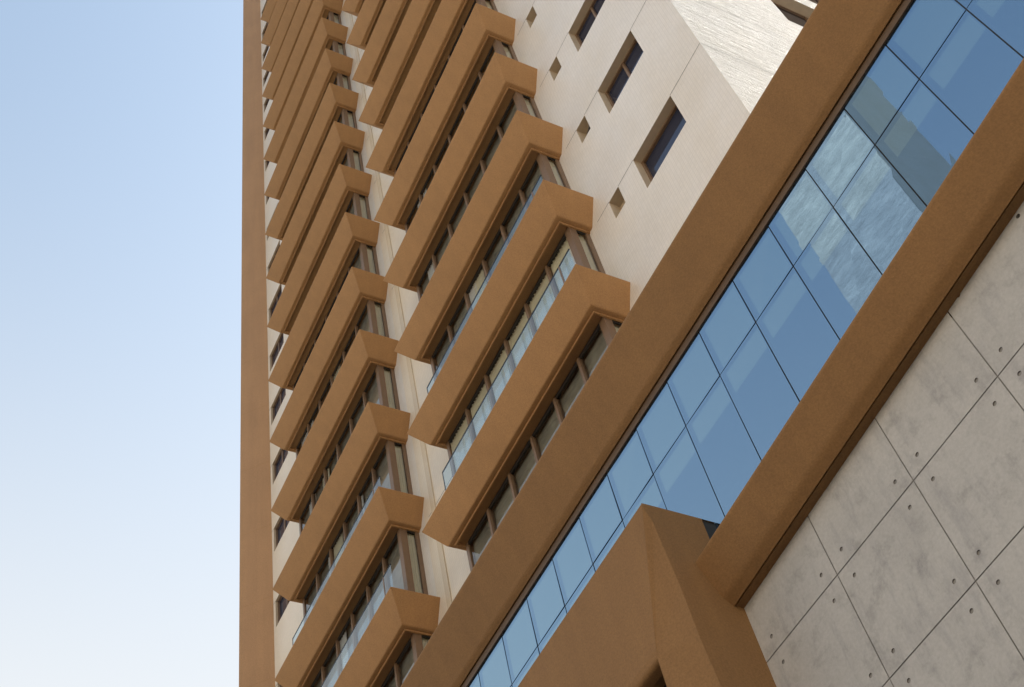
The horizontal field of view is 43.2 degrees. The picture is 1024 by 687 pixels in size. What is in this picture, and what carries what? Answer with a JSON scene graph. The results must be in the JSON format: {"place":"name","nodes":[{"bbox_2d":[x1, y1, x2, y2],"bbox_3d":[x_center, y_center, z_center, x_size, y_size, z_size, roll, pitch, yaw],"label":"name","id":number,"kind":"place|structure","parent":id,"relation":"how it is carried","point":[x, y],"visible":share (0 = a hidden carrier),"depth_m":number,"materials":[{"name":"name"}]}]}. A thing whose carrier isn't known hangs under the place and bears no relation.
{"place":"outdoors","nodes":[
{"label":"outdoors","id":0,"kind":"place"},
{"bbox_2d":[0,0,242,686],"label":"sky","id":1,"kind":"structure","parent":0,"point":[121,120],"materials":[{"name":"blue"}]},
{"bbox_2d":[239,0,819,686],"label":"residential tower","id":2,"kind":"structure","parent":0,"point":[463,220],"depth_m":31.59,"materials":[{"name":"beige concrete"}]},
{"bbox_2d":[269,244,279,269],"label":"window","id":3,"kind":"structure","parent":2,"relation":"in","point":[279,244],"depth_m":54.67,"materials":[{"name":"black glass"}]},
{"bbox_2d":[270,285,281,317],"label":"window","id":4,"kind":"structure","parent":2,"relation":"in","point":[279,293],"depth_m":52.06,"materials":[{"name":"black glass"}]},
{"bbox_2d":[271,333,283,366],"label":"window","id":5,"kind":"structure","parent":2,"relation":"in","point":[276,351],"depth_m":49.45,"materials":[{"name":"black glass"}]},
{"bbox_2d":[273,388,285,420],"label":"window","id":6,"kind":"structure","parent":2,"relation":"in","point":[280,398],"depth_m":46.88,"materials":[{"name":"black glass"}]},
{"bbox_2d":[274,449,287,480],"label":"window","id":7,"kind":"structure","parent":2,"relation":"in","point":[282,456],"depth_m":44.34,"materials":[{"name":"black glass"}]},
{"bbox_2d":[276,517,289,546],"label":"window","id":8,"kind":"structure","parent":2,"relation":"in","point":[283,523],"depth_m":41.81,"materials":[{"name":"black glass"}]},
{"bbox_2d":[277,596,289,622],"bbox_3d":[-6.752,7.681,38.941,0.095,1.060,1.480,17,-59,-22],"label":"window","id":9,"kind":"structure","parent":2,"relation":"in","point":[282,602],"depth_m":39.23,"materials":[{"name":"grey glass"}]},
{"bbox_2d":[575,0,604,45],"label":"window","id":10,"kind":"structure","parent":2,"relation":"in","point":[596,5],"depth_m":30.00,"materials":[{"name":"black glass"}]},
{"bbox_2d":[605,39,642,107],"bbox_3d":[2.461,-5.613,27.092,0.095,1.130,1.475,17,-59,-22],"label":"window","id":11,"kind":"structure","parent":2,"relation":"in","point":[632,57],"depth_m":27.36,"materials":[{"name":"black glass"}]},
{"bbox_2d":[641,104,685,180],"bbox_3d":[2.984,-3.755,24.540,0.095,1.130,1.475,17,-59,-22],"label":"window","id":12,"kind":"structure","parent":2,"relation":"in","point":[673,125],"depth_m":24.78,"materials":[{"name":"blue glass"}]},
{"bbox_2d":[773,2,808,26],"bbox_3d":[7.520,-7.434,31.341,3.420,2.430,0.060,17,-59,-22],"label":"side window","id":13,"kind":"structure","parent":2,"relation":"in","point":[792,16],"depth_m":31.88,"materials":[{"name":"brown metal"}]},
{"label":"ground","id":14,"kind":"structure","parent":0,"visible":0},
{"bbox_2d":[401,0,1023,686],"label":"podium building","id":15,"kind":"structure","parent":14,"relation":"on","point":[785,446],"depth_m":14.87,"materials":[{"name":"brown concrete"}]}
]}

